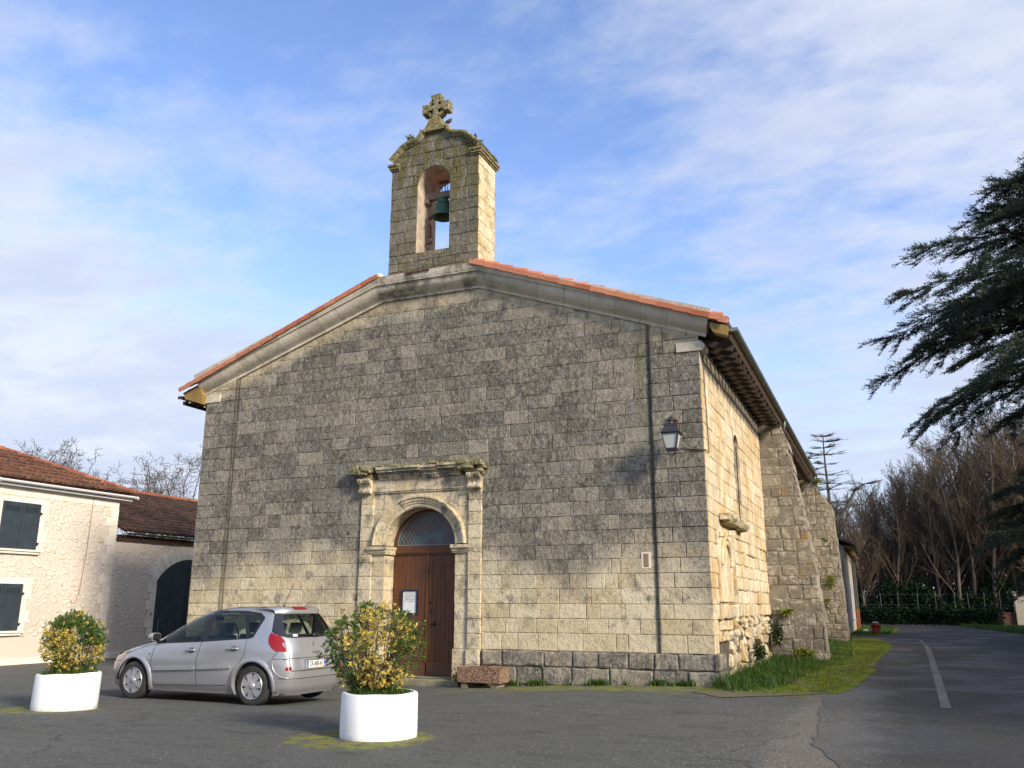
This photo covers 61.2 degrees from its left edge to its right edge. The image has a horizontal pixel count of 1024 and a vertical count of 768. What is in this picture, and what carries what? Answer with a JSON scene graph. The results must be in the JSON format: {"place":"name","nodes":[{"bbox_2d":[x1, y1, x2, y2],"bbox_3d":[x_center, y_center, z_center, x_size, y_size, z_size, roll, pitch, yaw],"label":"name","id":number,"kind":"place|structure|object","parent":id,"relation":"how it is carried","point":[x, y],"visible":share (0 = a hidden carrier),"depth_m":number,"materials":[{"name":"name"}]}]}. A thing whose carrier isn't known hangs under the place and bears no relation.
{"place":"outdoors","nodes":[
{"label":"outdoors","id":0,"kind":"place"},
{"bbox_2d":[39,665,98,674],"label":"planter grass","id":1,"kind":"structure","parent":0,"point":[44,672],"depth_m":13.62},
{"bbox_2d":[0,658,839,767],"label":"forecourt","id":2,"kind":"structure","parent":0,"point":[604,726],"depth_m":11.24,"materials":[{"name":"asphalt"}]},
{"bbox_2d":[30,671,101,711],"bbox_3d":[-7.056,4.877,13.706,0.973,0.619,0.958,-6,-15,22],"label":"planter","id":3,"kind":"object","parent":2,"relation":"on","point":[63,692],"visible":0.83,"depth_m":13.34,"materials":[{"name":"white paint"}]},
{"bbox_2d":[37,608,109,673],"bbox_3d":[-7.061,4.172,13.920,1.037,1.110,1.044,4,-15,-13],"label":"shrub","id":4,"kind":"object","parent":3,"relation":"in","point":[60,656],"visible":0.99,"depth_m":13.76,"materials":[{"name":"green plant"}]},
{"bbox_2d":[0,446,138,665],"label":"farmhouse","id":5,"kind":"object","parent":2,"relation":"on","point":[46,511],"visible":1,"depth_m":27.55,"materials":[{"name":"paint"}]},
{"bbox_2d":[71,499,93,603],"bbox_3d":[-14.145,5.446,28.517,0.019,3.476,0.422,-6,-15,22],"label":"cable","id":6,"kind":"object","parent":5,"relation":"hanging from","point":[86,551],"visible":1,"depth_m":28.68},
{"bbox_2d":[113,584,340,705],"bbox_3d":[-5.291,4.746,16.031,4.293,2.021,1.911,-6,-15,22],"label":"car","id":7,"kind":"object","parent":2,"relation":"on","point":[265,659],"visible":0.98,"depth_m":15.09,"materials":[{"name":"silver metal"}]},
{"bbox_2d":[339,688,417,741],"bbox_3d":[-1.664,4.154,10.826,0.958,0.594,0.958,-6,-15,22],"label":"planter","id":8,"kind":"object","parent":2,"relation":"on","point":[376,718],"visible":0.76,"depth_m":10.45,"materials":[{"name":"white paint"}]},
{"bbox_2d":[315,599,429,693],"bbox_3d":[-1.733,3.375,11.046,1.412,1.256,1.483,-6,-15,22],"label":"shrub","id":9,"kind":"object","parent":8,"relation":"in","point":[402,641],"visible":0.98,"depth_m":10.79,"materials":[{"name":"green plant"}]},
{"bbox_2d":[346,681,414,694],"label":"planter grass","id":10,"kind":"structure","parent":8,"relation":"in","point":[390,692],"depth_m":10.71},
{"bbox_2d":[457,665,508,687],"bbox_3d":[-0.635,6.358,18.744,1.056,0.460,0.440,-7,-16,25],"label":"planter trough","id":11,"kind":"object","parent":2,"relation":"on","point":[469,676],"visible":0.98,"depth_m":18.59,"materials":[{"name":"stone"}]},
{"bbox_2d":[460,678,730,686],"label":"wall weeds","id":12,"kind":"object","parent":2,"relation":"on","point":[591,682],"depth_m":18.08,"materials":[{"name":"green plant"}]},
{"bbox_2d":[0,0,1023,603],"label":"sky","id":13,"kind":"structure","parent":0,"point":[183,183],"materials":[{"name":"blue"}]},
{"bbox_2d":[694,637,890,696],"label":"grass verge","id":14,"kind":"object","parent":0,"point":[720,692],"depth_m":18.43,"materials":[{"name":"plant"}]},
{"bbox_2d":[709,633,852,691],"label":"tall grass","id":15,"kind":"structure","parent":14,"relation":"on","point":[761,670],"depth_m":19.98,"materials":[{"name":"plant"}]},
{"bbox_2d":[790,646,818,658],"bbox_3d":[8.594,7.912,25.492,0.788,0.421,0.661,2,-14,-6],"label":"burdock","id":16,"kind":"object","parent":14,"relation":"on","point":[805,650],"visible":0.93,"depth_m":25.42,"materials":[{"name":"green plant"}]},
{"bbox_2d":[805,431,883,522],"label":"dead cedar","id":17,"kind":"object","parent":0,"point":[848,501],"visible":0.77,"depth_m":75.24,"materials":[{"name":"grey plant"}]},
{"bbox_2d":[851,624,894,634],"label":"island grass","id":18,"kind":"structure","parent":0,"point":[885,629],"depth_m":53.27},
{"bbox_2d":[853,625,897,635],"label":"grass island","id":19,"kind":"structure","parent":0,"point":[893,631],"depth_m":48.98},
{"bbox_2d":[871,621,881,632],"bbox_3d":[20.814,13.932,49.548,0.640,0.670,0.640,-6,-15,22],"label":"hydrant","id":20,"kind":"object","parent":19,"relation":"on","point":[875,627],"visible":0.89,"depth_m":49.38,"materials":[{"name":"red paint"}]},
{"bbox_2d":[868,483,917,619],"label":"bare tree","id":21,"kind":"object","parent":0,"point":[898,556],"visible":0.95,"depth_m":75.74,"materials":[{"name":"brown plant"}]},
{"bbox_2d":[811,622,1023,767],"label":"road","id":22,"kind":"structure","parent":0,"point":[890,712],"depth_m":13.83,"materials":[{"name":"asphalt"}]},
{"bbox_2d":[826,495,869,588],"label":"bare tree","id":23,"kind":"object","parent":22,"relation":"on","point":[850,527],"visible":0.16,"depth_m":79.85,"materials":[{"name":"brown plant"}]},
{"bbox_2d":[830,491,870,585],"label":"bare tree","id":24,"kind":"object","parent":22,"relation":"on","point":[852,533],"visible":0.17,"depth_m":81.69,"materials":[{"name":"brown plant"}]},
{"bbox_2d":[832,497,870,582],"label":"bare tree","id":25,"kind":"object","parent":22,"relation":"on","point":[845,535],"visible":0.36,"depth_m":77.19,"materials":[{"name":"brown plant"}]},
{"bbox_2d":[832,493,888,620],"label":"bare tree","id":26,"kind":"object","parent":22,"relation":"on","point":[860,573],"visible":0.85,"depth_m":74.37,"materials":[{"name":"brown plant"}]},
{"bbox_2d":[846,501,876,597],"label":"bare tree","id":27,"kind":"object","parent":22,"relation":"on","point":[864,546],"visible":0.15,"depth_m":82.85,"materials":[{"name":"brown plant"}]},
{"bbox_2d":[837,474,894,603],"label":"bare tree","id":28,"kind":"object","parent":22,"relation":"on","point":[866,545],"visible":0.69,"depth_m":77.79,"materials":[{"name":"brown plant"}]},
{"bbox_2d":[853,489,900,594],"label":"bare tree","id":29,"kind":"object","parent":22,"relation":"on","point":[879,582],"visible":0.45,"depth_m":81.55,"materials":[{"name":"brown plant"}]},
{"bbox_2d":[868,484,933,617],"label":"bare tree","id":30,"kind":"object","parent":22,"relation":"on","point":[902,556],"visible":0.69,"depth_m":77.33,"materials":[{"name":"brown plant"}]},
{"bbox_2d":[918,639,950,707],"bbox_3d":[13.186,8.614,27.373,0.330,0.001,30.957,-6,-16,23],"label":"road marking","id":31,"kind":"object","parent":22,"relation":"on","point":[942,695],"visible":1,"depth_m":18.69,"materials":[{"name":"paint"}]},
{"bbox_2d":[859,605,1005,625],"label":"hedge","id":32,"kind":"object","parent":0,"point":[915,614],"visible":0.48,"depth_m":69.17,"materials":[{"name":"green plant"}]},
{"bbox_2d":[860,619,1023,634],"bbox_3d":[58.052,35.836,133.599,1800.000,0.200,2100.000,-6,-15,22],"label":"ground","id":33,"kind":"structure","parent":0,"point":[948,624],"depth_m":78.34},
{"bbox_2d":[14,436,112,481],"bbox_3d":[-22.548,7.115,40.673,6.671,9.421,8.206,-6,-15,22],"label":"bare tree","id":34,"kind":"object","parent":33,"relation":"on","point":[50,453],"visible":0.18,"depth_m":41.47,"materials":[{"name":"plant"}]},
{"bbox_2d":[45,446,140,534],"bbox_3d":[-23.057,8.085,45.591,8.076,9.960,7.685,0,-14,2],"label":"bare tree","id":35,"kind":"object","parent":33,"relation":"on","point":[95,473],"visible":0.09,"depth_m":47.01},
{"bbox_2d":[103,491,197,652],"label":"barn","id":36,"kind":"structure","parent":33,"relation":"on","point":[151,578],"depth_m":31.35,"materials":[{"name":"paint"}]},
{"bbox_2d":[151,560,192,641],"bbox_3d":[-12.210,8.340,32.634,0.050,3.350,3.336,-6,-15,22],"label":"barn door","id":37,"kind":"structure","parent":36,"relation":"in","point":[173,585],"depth_m":31.95,"materials":[{"name":"wood"}]},
{"bbox_2d":[117,465,192,538],"bbox_3d":[-20.566,9.156,48.760,7.002,9.462,5.199,7,-16,-26],"label":"bare tree","id":38,"kind":"object","parent":33,"relation":"on","point":[174,491],"visible":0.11,"depth_m":48.75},
{"bbox_2d":[117,444,202,540],"bbox_3d":[-17.807,7.883,44.647,5.630,9.909,7.016,4,-15,-14],"label":"bare tree","id":39,"kind":"object","parent":33,"relation":"on","point":[155,491],"visible":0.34,"depth_m":45.39,"materials":[{"name":"plant"}]},
{"bbox_2d":[178,93,849,686],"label":"church","id":40,"kind":"structure","parent":33,"relation":"on","point":[462,433],"depth_m":21.11,"materials":[{"name":"stone"}]},
{"bbox_2d":[391,555,426,675],"bbox_3d":[-2.473,5.554,20.916,0.930,2.800,0.068,-6,-15,22],"label":"door leaf","id":41,"kind":"structure","parent":40,"relation":"in","point":[409,570],"depth_m":21.04,"materials":[{"name":"brown wood"}]},
{"bbox_2d":[401,590,418,613],"bbox_3d":[-2.475,5.272,20.940,0.446,0.580,0.045,-6,-15,22],"label":"notice board","id":42,"kind":"object","parent":40,"relation":"attached to","point":[409,600],"visible":0.91,"depth_m":20.94,"materials":[{"name":"white"}]},
{"bbox_2d":[432,179,449,221],"bbox_3d":[-1.857,-4.972,23.437,0.620,1.142,0.620,-6,-15,22],"label":"bell","id":43,"kind":"object","parent":40,"relation":"hanging from","point":[441,212],"visible":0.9,"depth_m":23.30,"materials":[{"name":"green metal"}]},
{"bbox_2d":[426,554,457,676],"bbox_3d":[-1.596,5.458,20.529,0.925,2.800,0.124,-6,-15,22],"label":"door leaf","id":44,"kind":"structure","parent":40,"relation":"in","point":[441,587],"depth_m":20.57,"materials":[{"name":"brown wood"}]},
{"bbox_2d":[660,414,682,456],"bbox_3d":[3.445,1.087,18.570,0.410,0.990,0.637,-6,-15,22],"label":"wall lantern","id":45,"kind":"object","parent":40,"relation":"attached to","point":[671,434],"depth_m":18.34,"materials":[{"name":"metal"}]},
{"bbox_2d":[683,356,709,452],"bbox_3d":[3.995,0.433,19.031,0.500,2.154,0.420,-6,-15,22],"label":"cable","id":46,"kind":"object","parent":40,"relation":"attached to","point":[706,414],"visible":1,"depth_m":19.00,"materials":[{"name":"metal"}]},
{"bbox_2d":[733,435,742,518],"bbox_3d":[5.758,2.564,22.762,0.360,2.450,0.900,-6,-15,22],"label":"lancet window","id":47,"kind":"structure","parent":40,"relation":"in","point":[736,452],"depth_m":23.10,"materials":[{"name":"stone"}]},
{"bbox_2d":[751,642,766,660],"bbox_3d":[6.351,6.881,22.224,0.431,0.538,0.925,-6,-15,22],"label":"weed","id":48,"kind":"object","parent":40,"relation":"attached to","point":[760,653],"visible":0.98,"depth_m":22.18,"materials":[{"name":"green plant"}]},
{"bbox_2d":[769,618,782,647],"bbox_3d":[7.901,7.458,25.901,0.396,0.880,0.536,-6,-15,22],"label":"ivy","id":49,"kind":"object","parent":40,"relation":"attached to","point":[776,632],"visible":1,"depth_m":25.83,"materials":[{"name":"green plant"}]},
{"bbox_2d":[775,608,795,616],"bbox_3d":[8.281,6.905,26.220,0.640,0.332,0.287,-6,-15,22],"label":"weed","id":50,"kind":"object","parent":40,"relation":"attached to","point":[786,611],"visible":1,"depth_m":26.18,"materials":[{"name":"green plant"}]},
{"bbox_2d":[813,477,826,484],"bbox_3d":[14.051,4.464,39.753,0.772,0.406,0.400,-6,-15,22],"label":"moss clump","id":51,"kind":"object","parent":40,"relation":"attached to","point":[817,480],"visible":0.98,"depth_m":39.75,"materials":[{"name":"green plant"}]},
{"bbox_2d":[825,573,835,588],"bbox_3d":[14.195,8.777,38.496,0.531,0.753,0.284,-10,-17,34],"label":"moss clump","id":52,"kind":"object","parent":40,"relation":"attached to","point":[830,579],"visible":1,"depth_m":38.50,"materials":[{"name":"green plant"}]},
{"bbox_2d":[837,537,860,632],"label":"outbuilding","id":53,"kind":"structure","parent":33,"relation":"on","point":[849,552],"depth_m":52.91,"materials":[{"name":"paint"}]},
{"bbox_2d":[848,584,853,620],"bbox_3d":[20.083,12.931,51.278,0.140,2.140,1.270,-6,-15,22],"label":"window frame","id":54,"kind":"structure","parent":53,"relation":"in","point":[852,619],"depth_m":50.88,"materials":[{"name":"white paint"}]},
{"bbox_2d":[850,585,855,619],"bbox_3d":[21.477,13.751,54.495,0.140,2.140,1.270,-6,-15,22],"label":"window frame","id":55,"kind":"structure","parent":53,"relation":"in","point":[850,585],"depth_m":54.10,"materials":[{"name":"white paint"}]},
{"bbox_2d":[842,478,889,588],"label":"bare tree","id":56,"kind":"object","parent":33,"relation":"on","point":[865,513],"visible":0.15,"depth_m":91.71,"materials":[{"name":"brown plant"}]},
{"bbox_2d":[849,495,891,598],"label":"bare tree","id":57,"kind":"object","parent":33,"relation":"on","point":[863,537],"visible":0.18,"depth_m":90.62,"materials":[{"name":"brown plant"}]},
{"bbox_2d":[853,486,890,600],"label":"bare tree","id":58,"kind":"object","parent":33,"relation":"on","point":[875,542],"visible":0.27,"depth_m":84.28,"materials":[{"name":"brown plant"}]},
{"bbox_2d":[861,485,896,586],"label":"bare tree","id":59,"kind":"object","parent":33,"relation":"on","point":[876,526],"visible":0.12,"depth_m":91.78,"materials":[{"name":"brown plant"}]},
{"bbox_2d":[864,495,903,588],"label":"bare tree","id":60,"kind":"object","parent":33,"relation":"on","point":[885,539],"visible":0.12,"depth_m":83.89,"materials":[{"name":"brown plant"}]},
{"bbox_2d":[869,484,921,582],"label":"bare tree","id":61,"kind":"object","parent":33,"relation":"on","point":[889,508],"visible":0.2,"depth_m":83.59,"materials":[{"name":"brown plant"}]},
{"bbox_2d":[866,469,931,587],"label":"bare tree","id":62,"kind":"object","parent":33,"relation":"on","point":[910,553],"visible":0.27,"depth_m":82.00,"materials":[{"name":"brown plant"}]},
{"bbox_2d":[874,470,930,576],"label":"bare tree","id":63,"kind":"object","parent":33,"relation":"on","point":[890,498],"visible":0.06,"depth_m":93.25,"materials":[{"name":"brown plant"}]},
{"bbox_2d":[868,454,941,603],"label":"bare tree","id":64,"kind":"object","parent":33,"relation":"on","point":[900,514],"visible":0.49,"depth_m":81.38,"materials":[{"name":"brown plant"}]},
{"bbox_2d":[881,473,929,583],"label":"bare tree","id":65,"kind":"object","parent":33,"relation":"on","point":[896,524],"visible":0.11,"depth_m":82.87,"materials":[{"name":"brown plant"}]},
{"bbox_2d":[869,460,947,587],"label":"bare tree","id":66,"kind":"object","parent":33,"relation":"on","point":[906,506],"visible":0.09,"depth_m":89.29,"materials":[{"name":"brown plant"}]},
{"bbox_2d":[884,459,947,582],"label":"bare tree","id":67,"kind":"object","parent":33,"relation":"on","point":[901,481],"visible":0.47,"depth_m":79.16,"materials":[{"name":"brown plant"}]},
{"bbox_2d":[897,466,949,619],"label":"bare tree","id":68,"kind":"object","parent":33,"relation":"on","point":[929,577],"visible":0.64,"depth_m":76.49,"materials":[{"name":"brown plant"}]},
{"bbox_2d":[904,455,948,596],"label":"bare tree","id":69,"kind":"object","parent":33,"relation":"on","point":[921,496],"visible":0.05,"depth_m":90.39,"materials":[{"name":"brown plant"}]},
{"bbox_2d":[896,465,957,589],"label":"bare tree","id":70,"kind":"object","parent":33,"relation":"on","point":[919,507],"visible":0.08,"depth_m":89.69,"materials":[{"name":"brown plant"}]},
{"bbox_2d":[902,469,952,590],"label":"bare tree","id":71,"kind":"object","parent":33,"relation":"on","point":[925,527],"visible":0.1,"depth_m":84.47,"materials":[{"name":"brown plant"}]},
{"bbox_2d":[864,592,1005,625],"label":"wire fence","id":72,"kind":"object","parent":33,"relation":"on","point":[935,601],"visible":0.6,"depth_m":69.30,"materials":[{"name":"grey"}]},
{"bbox_2d":[858,536,1014,620],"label":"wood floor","id":73,"kind":"structure","parent":33,"relation":"on","point":[950,592],"depth_m":88.89,"materials":[{"name":"brown plant"}]},
{"bbox_2d":[893,448,980,620],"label":"bare tree","id":74,"kind":"object","parent":33,"relation":"on","point":[939,588],"visible":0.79,"depth_m":75.16,"materials":[{"name":"brown plant"}]},
{"bbox_2d":[907,436,968,593],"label":"bare tree","id":75,"kind":"object","parent":33,"relation":"on","point":[915,444],"visible":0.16,"depth_m":90.94,"materials":[{"name":"brown plant"}]},
{"bbox_2d":[858,568,1021,622],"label":"undergrowth","id":76,"kind":"object","parent":33,"relation":"on","point":[888,599],"visible":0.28,"depth_m":72.77,"materials":[{"name":"green plant"}]},
{"bbox_2d":[857,153,1023,456],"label":"cedar","id":77,"kind":"object","parent":33,"relation":"on","point":[996,300],"visible":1,"depth_m":44.27,"materials":[{"name":"green plant"}]},
{"bbox_2d":[905,445,975,595],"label":"bare tree","id":78,"kind":"object","parent":33,"relation":"on","point":[938,518],"visible":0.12,"depth_m":83.48,"materials":[{"name":"brown plant"}]},
{"bbox_2d":[912,478,974,599],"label":"bare tree","id":79,"kind":"object","parent":33,"relation":"on","point":[946,591],"visible":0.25,"depth_m":78.47,"materials":[{"name":"brown plant"}]},
{"bbox_2d":[918,464,979,595],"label":"bare tree","id":80,"kind":"object","parent":33,"relation":"on","point":[945,550],"visible":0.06,"depth_m":82.10,"materials":[{"name":"brown plant"}]},
{"bbox_2d":[911,436,998,619],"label":"bare tree","id":81,"kind":"object","parent":33,"relation":"on","point":[951,532],"visible":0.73,"depth_m":73.44,"materials":[{"name":"brown plant"}]},
{"bbox_2d":[917,427,1001,592],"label":"bare tree","id":82,"kind":"object","parent":33,"relation":"on","point":[971,579],"visible":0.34,"depth_m":77.35,"materials":[{"name":"brown plant"}]},
{"bbox_2d":[921,412,998,572],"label":"bare tree","id":83,"kind":"object","parent":33,"relation":"on","point":[964,429],"visible":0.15,"depth_m":82.15,"materials":[{"name":"brown plant"}]},
{"bbox_2d":[935,456,988,593],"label":"bare tree","id":84,"kind":"object","parent":33,"relation":"on","point":[961,563],"visible":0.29,"depth_m":76.83,"materials":[{"name":"brown plant"}]},
{"bbox_2d":[921,430,1007,622],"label":"bare tree","id":85,"kind":"object","parent":33,"relation":"on","point":[974,572],"visible":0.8,"depth_m":72.39,"materials":[{"name":"brown plant"}]},
{"bbox_2d":[934,444,1001,620],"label":"bare tree","id":86,"kind":"object","parent":33,"relation":"on","point":[973,522],"visible":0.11,"depth_m":80.98,"materials":[{"name":"brown plant"}]},
{"bbox_2d":[940,455,1004,586],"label":"bare tree","id":87,"kind":"object","parent":33,"relation":"on","point":[982,576],"visible":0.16,"depth_m":78.31,"materials":[{"name":"brown plant"}]},
{"bbox_2d":[944,437,1001,581],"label":"bare tree","id":88,"kind":"object","parent":33,"relation":"on","point":[976,498],"visible":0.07,"depth_m":86.75,"materials":[{"name":"brown plant"}]},
{"bbox_2d":[956,424,989,543],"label":"bare tree","id":89,"kind":"object","parent":33,"relation":"on","point":[968,449],"visible":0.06,"depth_m":93.39,"materials":[{"name":"brown plant"}]},
{"bbox_2d":[933,433,1023,610],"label":"bare tree","id":90,"kind":"object","parent":33,"relation":"on","point":[984,567],"visible":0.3,"depth_m":76.28,"materials":[{"name":"brown plant"}]},
{"bbox_2d":[940,407,1023,622],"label":"bare tree","id":91,"kind":"object","parent":33,"relation":"on","point":[994,561],"visible":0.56,"depth_m":72.26,"materials":[{"name":"brown plant"}]},
{"bbox_2d":[942,404,1022,589],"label":"bare tree","id":92,"kind":"object","parent":33,"relation":"on","point":[1012,576],"visible":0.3,"depth_m":75.55,"materials":[{"name":"brown plant"}]},
{"bbox_2d":[956,394,1023,572],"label":"bare tree","id":93,"kind":"object","parent":33,"relation":"on","point":[988,456],"visible":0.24,"depth_m":78.07,"materials":[{"name":"brown plant"}]},
{"bbox_2d":[957,623,1023,634],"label":"roadside grass","id":94,"kind":"structure","parent":33,"relation":"on","point":[1017,629],"depth_m":58.79,"materials":[{"name":"plant"}]},
{"bbox_2d":[965,410,1017,587],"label":"bare tree","id":95,"kind":"object","parent":33,"relation":"on","point":[987,464],"visible":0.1,"depth_m":81.54,"materials":[{"name":"brown plant"}]},
{"bbox_2d":[965,414,1017,584],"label":"bare tree","id":96,"kind":"object","parent":33,"relation":"on","point":[980,453],"visible":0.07,"depth_m":87.99,"materials":[{"name":"brown plant"}]},
{"bbox_2d":[971,427,1022,587],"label":"bare tree","id":97,"kind":"object","parent":33,"relation":"on","point":[1004,504],"visible":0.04,"depth_m":78.88,"materials":[{"name":"brown plant"}]},
{"bbox_2d":[972,442,1023,612],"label":"cedar","id":98,"kind":"object","parent":33,"relation":"on","point":[1009,531],"visible":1,"depth_m":42.18,"materials":[{"name":"green plant"}]},
{"bbox_2d":[975,430,1023,586],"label":"bare tree","id":99,"kind":"object","parent":33,"relation":"on","point":[1013,452],"visible":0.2,"depth_m":75.75,"materials":[{"name":"brown plant"}]},
{"bbox_2d":[977,421,1023,574],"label":"bare tree","id":100,"kind":"object","parent":33,"relation":"on","point":[1012,474],"visible":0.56,"depth_m":71.32,"materials":[{"name":"brown plant"}]},
{"bbox_2d":[980,396,1023,503],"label":"bare tree","id":101,"kind":"object","parent":33,"relation":"on","point":[1011,437],"visible":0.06,"depth_m":83.18,"materials":[{"name":"brown plant"}]},
{"bbox_2d":[987,446,1021,606],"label":"bare tree","id":102,"kind":"object","parent":33,"relation":"on","point":[1001,521],"visible":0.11,"depth_m":75.81,"materials":[{"name":"brown plant"}]},
{"bbox_2d":[990,406,1022,503],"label":"bare tree","id":103,"kind":"object","parent":33,"relation":"on","point":[1009,444],"visible":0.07,"depth_m":79.35,"materials":[{"name":"brown plant"}]},
{"bbox_2d":[990,411,1023,542],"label":"bare tree","id":104,"kind":"object","parent":33,"relation":"on","point":[1014,459],"visible":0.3,"depth_m":73.02,"materials":[{"name":"brown plant"}]},
{"bbox_2d":[998,612,1016,625],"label":"wall","id":105,"kind":"structure","parent":33,"relation":"on","point":[1011,619],"depth_m":66.81,"materials":[{"name":"brick"}]},
{"bbox_2d":[1001,403,1023,518],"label":"bare tree","id":106,"kind":"object","parent":33,"relation":"on","point":[1018,465],"visible":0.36,"depth_m":72.92,"materials":[{"name":"brown plant"}]},
{"bbox_2d":[1011,591,1023,624],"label":"gate pillar","id":107,"kind":"structure","parent":33,"relation":"on","point":[1019,609],"depth_m":66.55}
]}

